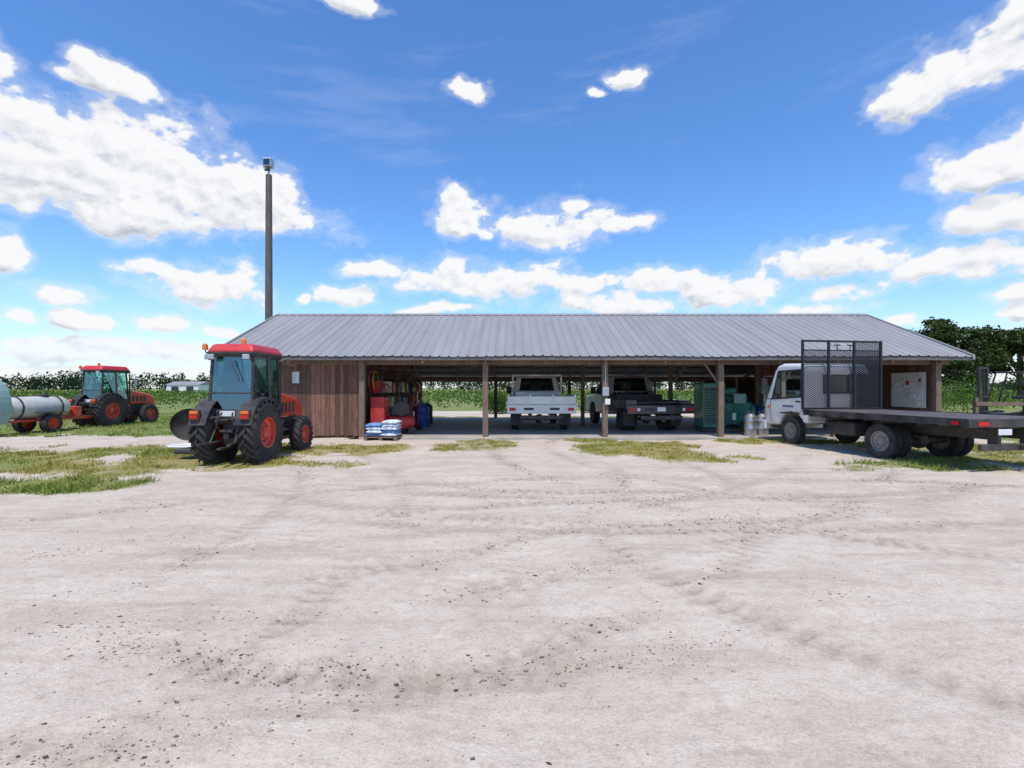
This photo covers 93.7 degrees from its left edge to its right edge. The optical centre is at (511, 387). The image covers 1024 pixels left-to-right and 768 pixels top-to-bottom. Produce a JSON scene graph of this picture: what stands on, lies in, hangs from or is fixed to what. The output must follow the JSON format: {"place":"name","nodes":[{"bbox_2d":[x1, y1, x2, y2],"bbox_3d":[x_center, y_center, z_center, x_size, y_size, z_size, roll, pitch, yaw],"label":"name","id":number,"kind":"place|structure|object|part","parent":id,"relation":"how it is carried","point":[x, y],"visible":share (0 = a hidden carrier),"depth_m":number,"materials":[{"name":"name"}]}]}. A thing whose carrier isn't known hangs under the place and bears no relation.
{"place":"outdoors","nodes":[
{"label":"outdoors","id":0,"kind":"place"},
{"bbox_2d":[166,385,208,392],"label":"walls","id":1,"kind":"structure","parent":0,"point":[196,387],"depth_m":150.00,"materials":[{"name":"white metal"}]},
{"bbox_2d":[171,386,193,391],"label":"openings","id":2,"kind":"object","parent":1,"relation":"attached to","point":[176,388],"visible":0.64,"depth_m":149.97,"materials":[{"name":"grey glass"}]},
{"bbox_2d":[166,381,208,384],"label":"roof","id":3,"kind":"structure","parent":1,"relation":"on","point":[190,383],"depth_m":152.63,"materials":[{"name":"grey metal"}]},
{"bbox_2d":[0,388,1023,767],"bbox_3d":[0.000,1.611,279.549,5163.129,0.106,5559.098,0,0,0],"label":"ground","id":4,"kind":"structure","parent":0,"point":[918,662],"depth_m":3.50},
{"bbox_2d":[0,381,93,431],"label":"orchard sprayer","id":5,"kind":"object","parent":4,"relation":"on","point":[46,411],"visible":1,"depth_m":17.02,"materials":[{"name":"metal"}]},
{"bbox_2d":[68,363,158,426],"bbox_3d":[-17.243,0.307,20.911,1.780,2.694,3.535,0,0,4],"label":"tractor","id":6,"kind":"object","parent":4,"relation":"on","point":[113,407],"visible":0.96,"depth_m":20.16,"materials":[{"name":"metal"}]},
{"bbox_3d":[-17.751,-0.090,20.116,0.069,1.180,0.646,0,0,-4],"label":"window","id":7,"kind":"part","parent":6,"relation":"part of","materials":[{"name":"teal glass"}]},
{"bbox_2d":[166,443,190,447],"bbox_3d":[-8.388,1.550,12.869,1.602,0.070,0.659,0,0,0],"label":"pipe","id":8,"kind":"object","parent":4,"relation":"on","point":[179,445],"visible":0.41,"depth_m":12.80,"materials":[{"name":"white paint"}]},
{"bbox_2d":[170,338,312,463],"bbox_3d":[-6.264,0.307,11.105,2.580,2.694,3.535,0,0,-1],"label":"tractor","id":9,"kind":"object","parent":4,"relation":"on","point":[229,417],"visible":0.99,"depth_m":10.17,"materials":[{"name":"metal"}]},
{"bbox_3d":[-6.300,-0.090,10.277,0.069,1.180,0.646,0,0,-9],"label":"window","id":10,"kind":"part","parent":9,"relation":"part of","materials":[{"name":"blue glass"}]},
{"bbox_3d":[-6.292,-0.090,10.936,0.069,1.180,0.712,0,0,10],"label":"window","id":11,"kind":"part","parent":9,"relation":"part of","materials":[{"name":"blue glass"}]},
{"bbox_2d":[263,158,273,319],"bbox_3d":[-11.650,-4.675,22.973,0.400,12.550,0.415,0,0,0],"label":"light pole","id":12,"kind":"object","parent":4,"relation":"on","point":[268,164],"visible":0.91,"depth_m":22.87,"materials":[{"name":"metal"}]},
{"bbox_2d":[364,419,401,440],"bbox_3d":[-3.991,1.290,14.851,1.064,0.620,0.701,0,0,0],"label":"feed bag stack","id":13,"kind":"object","parent":4,"relation":"on","point":[383,430],"visible":1,"depth_m":14.59,"materials":[{"name":"white plastic"}]},
{"bbox_2d":[478,387,509,413],"bbox_3d":[-0.941,0.950,29.737,2.344,1.973,1.706,0,0,0],"label":"shrub","id":14,"kind":"object","parent":4,"relation":"on","point":[501,402],"visible":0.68,"depth_m":29.59,"materials":[{"name":"green plant"}]},
{"bbox_2d":[0,439,1018,767],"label":"dirt clods","id":15,"kind":"object","parent":4,"relation":"on","point":[402,637],"visible":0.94,"depth_m":3.02,"materials":[{"name":"brown soil"}]},
{"bbox_2d":[0,412,1023,495],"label":"grass","id":16,"kind":"structure","parent":4,"relation":"on","point":[71,486],"depth_m":10.95,"materials":[{"name":"green plant"}]},
{"bbox_2d":[0,369,1023,390],"bbox_3d":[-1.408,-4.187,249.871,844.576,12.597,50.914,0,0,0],"label":"tree line","id":17,"kind":"object","parent":4,"relation":"on","point":[67,382],"visible":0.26,"depth_m":241.54,"materials":[{"name":"green plant"}]},
{"bbox_2d":[9,389,1023,409],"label":"crop rows","id":18,"kind":"object","parent":4,"relation":"on","point":[167,394],"visible":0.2,"depth_m":55.83,"materials":[{"name":"green plant"}]},
{"bbox_2d":[577,398,589,412],"bbox_3d":[5.320,1.145,30.971,2.425,1.450,1.630,0,0,0],"label":"shrub","id":19,"kind":"object","parent":4,"relation":"on","point":[586,411],"visible":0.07,"depth_m":30.97,"materials":[{"name":"green plant"}]},
{"bbox_2d":[204,313,974,439],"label":"pole barn","id":20,"kind":"structure","parent":4,"relation":"on","point":[331,356],"depth_m":16.44,"materials":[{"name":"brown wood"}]},
{"bbox_2d":[371,397,389,422],"bbox_3d":[-4.335,0.920,15.850,0.470,1.250,0.700,0,0,0],"label":"tool cabinet","id":21,"kind":"object","parent":20,"relation":"on","point":[380,409],"visible":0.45,"depth_m":15.50,"materials":[{"name":"metal"}]},
{"bbox_2d":[369,375,395,422],"bbox_3d":[-4.600,0.545,17.200,0.440,2.000,2.000,0,0,0],"label":"storage shelf","id":22,"kind":"object","parent":20,"relation":"on","point":[380,387],"visible":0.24,"depth_m":16.57,"materials":[{"name":"metal"}]},
{"bbox_2d":[366,368,414,405],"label":"hanging tools","id":23,"kind":"object","parent":20,"relation":"hanging from","point":[372,380],"visible":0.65,"depth_m":16.36,"materials":[{"name":"metal"}]},
{"bbox_2d":[387,379,409,403],"bbox_3d":[-4.600,0.595,19.600,0.440,1.900,2.200,0,0,0],"label":"storage shelf","id":24,"kind":"object","parent":20,"relation":"on","point":[400,384],"visible":0.43,"depth_m":19.35,"materials":[{"name":"metal"}]},
{"bbox_2d":[387,402,415,433],"bbox_3d":[-3.873,1.000,16.055,1.263,1.090,0.560,0,0,-20],"label":"air compressor","id":25,"kind":"object","parent":20,"relation":"on","point":[400,411],"visible":0.8,"depth_m":15.95,"materials":[{"name":"red metal"}]},
{"bbox_2d":[403,382,421,416],"bbox_3d":[-4.600,0.645,22.300,0.440,1.800,2.200,0,0,0],"label":"storage shelf","id":26,"kind":"object","parent":20,"relation":"on","point":[414,387],"visible":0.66,"depth_m":22.01,"materials":[{"name":"metal"}]},
{"bbox_2d":[405,394,422,429],"bbox_3d":[-3.626,0.886,17.615,0.440,1.318,0.560,0,0,30],"label":"hand truck","id":27,"kind":"object","parent":20,"relation":"on","point":[419,426],"visible":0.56,"depth_m":17.72,"materials":[{"name":"metal"}]},
{"bbox_2d":[414,402,429,426],"bbox_3d":[-3.600,1.061,19.200,0.609,0.968,0.609,0,0,0],"label":"steel drum","id":28,"kind":"object","parent":20,"relation":"on","point":[424,415],"visible":0.88,"depth_m":18.97,"materials":[{"name":"blue metal"}]},
{"bbox_2d":[366,366,482,389],"bbox_3d":[-2.804,-0.329,15.800,3.809,0.763,0.821,0,0,0],"label":"hanging cable","id":29,"kind":"object","parent":20,"relation":"hanging from","point":[412,374],"visible":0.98,"depth_m":15.48,"materials":[{"name":"black plastic"}]},
{"bbox_2d":[422,401,432,423],"bbox_3d":[-3.700,1.061,20.600,0.609,0.968,0.609,0,0,0],"label":"steel drum","id":30,"kind":"object","parent":20,"relation":"on","point":[429,405],"visible":0.47,"depth_m":20.47,"materials":[{"name":"black metal"}]},
{"bbox_2d":[506,375,576,428],"bbox_3d":[1.006,0.505,19.500,2.460,2.080,6.200,0,0,-1],"label":"flatbed pickup","id":31,"kind":"object","parent":20,"relation":"on","point":[539,395],"visible":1,"depth_m":16.67,"materials":[{"name":"metal"}]},
{"bbox_2d":[602,363,609,404],"bbox_3d":[2.960,-0.140,15.065,0.240,1.320,0.090,0,0,0],"label":"electric box","id":32,"kind":"object","parent":20,"relation":"attached to","point":[605,390],"visible":1,"depth_m":15.03,"materials":[{"name":"metal"}]},
{"bbox_2d":[586,374,694,429],"bbox_3d":[4.755,0.505,19.288,2.460,2.080,6.200,0,0,-7],"label":"flatbed pickup","id":33,"kind":"object","parent":20,"relation":"on","point":[632,398],"visible":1,"depth_m":17.75,"materials":[{"name":"metal"}]},
{"bbox_2d":[694,378,755,432],"bbox_3d":[7.623,0.595,17.169,1.850,1.900,1.225,0,0,6],"label":"diesel generator","id":34,"kind":"object","parent":20,"relation":"on","point":[737,406],"visible":0.74,"depth_m":16.75,"materials":[{"name":"metal"}]},
{"bbox_2d":[744,411,756,435],"bbox_3d":[7.750,1.151,15.600,0.399,0.788,0.399,0,0,0],"label":"milk can","id":35,"kind":"object","parent":20,"relation":"on","point":[750,424],"visible":1,"depth_m":15.46,"materials":[{"name":"metal"}]},
{"bbox_2d":[755,404,762,414],"bbox_3d":[9.100,1.061,17.600,0.609,0.968,0.609,0,0,0],"label":"steel drum","id":36,"kind":"object","parent":20,"relation":"on","point":[757,409],"visible":0.23,"depth_m":17.39,"materials":[{"name":"blue metal"}]},
{"bbox_2d":[756,411,768,435],"bbox_3d":[8.150,1.151,15.650,0.399,0.788,0.399,0,0,0],"label":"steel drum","id":37,"kind":"object","parent":20,"relation":"on","point":[761,431],"visible":0.56,"depth_m":15.51,"materials":[{"name":"metal"}]},
{"bbox_2d":[891,372,925,407],"bbox_3d":[13.395,0.065,16.250,0.041,1.170,1.400,0,0,0],"label":"notice board","id":38,"kind":"object","parent":20,"relation":"attached to","point":[908,389],"visible":1,"depth_m":16.19,"materials":[{"name":"paper"}]},
{"bbox_2d":[761,340,1023,458],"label":"flatbed truck","id":39,"kind":"object","parent":4,"relation":"on","point":[803,396],"visible":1,"depth_m":12.92,"materials":[{"name":"metal"}]},
{"label":"side window","id":40,"kind":"part","parent":39,"relation":"part of","materials":[{"name":"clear glass"}]},
{"bbox_3d":[9.009,-0.110,13.205,0.920,0.440,0.008,0,0,-9],"label":"rear window","id":41,"kind":"part","parent":39,"relation":"part of","materials":[{"name":"black glass"}]},
{"bbox_2d":[941,387,957,411],"bbox_3d":[23.962,0.707,28.974,5.229,2.593,3.361,0,0,0],"label":"shrub","id":42,"kind":"object","parent":4,"relation":"on","point":[942,393],"visible":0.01,"depth_m":28.30,"materials":[{"name":"green plant"}]},
{"bbox_2d":[908,316,1018,398],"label":"oak tree","id":43,"kind":"object","parent":4,"relation":"on","point":[973,340],"visible":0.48,"depth_m":57.42,"materials":[{"name":"green plant"}]},
{"bbox_2d":[941,356,1004,400],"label":"oak tree","id":44,"kind":"object","parent":4,"relation":"on","point":[954,370],"visible":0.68,"depth_m":51.08,"materials":[{"name":"green plant"}]},
{"bbox_2d":[941,375,1018,412],"bbox_3d":[27.991,0.507,29.958,5.998,2.701,3.846,0,0,0],"label":"shrub","id":45,"kind":"object","parent":4,"relation":"on","point":[957,395],"visible":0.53,"depth_m":29.60,"materials":[{"name":"green plant"}]},
{"bbox_2d":[972,397,1023,412],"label":"wooden fence","id":46,"kind":"object","parent":4,"relation":"on","point":[976,403],"visible":0.42,"depth_m":17.57,"materials":[{"name":"brown wood"}]},
{"bbox_2d":[977,366,1023,414],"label":"forklift","id":47,"kind":"object","parent":4,"relation":"on","point":[986,394],"visible":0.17,"depth_m":19.98,"materials":[{"name":"metal"}]},
{"bbox_2d":[979,327,1023,399],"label":"oak tree","id":48,"kind":"object","parent":4,"relation":"on","point":[1015,346],"visible":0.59,"depth_m":59.65,"materials":[{"name":"green plant"}]},
{"bbox_2d":[1009,373,1023,390],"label":"oak tree","id":49,"kind":"object","parent":4,"relation":"on","point":[1018,386],"visible":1,"depth_m":52.51,"materials":[{"name":"green plant"}]},
{"bbox_2d":[0,0,1023,379],"bbox_3d":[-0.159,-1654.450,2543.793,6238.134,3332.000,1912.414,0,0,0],"label":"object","id":50,"kind":"structure","parent":0,"point":[108,168],"depth_m":2762.27,"materials":[{"name":"white"}]},
{"bbox_2d":[758,385,773,431],"bbox_3d":[9.005,0.720,16.925,0.509,1.650,0.550,0,0,0],"label":"drill press","id":51,"kind":"object","parent":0,"point":[764,398],"visible":0.31,"depth_m":16.95,"materials":[{"name":"metal"}]}
]}

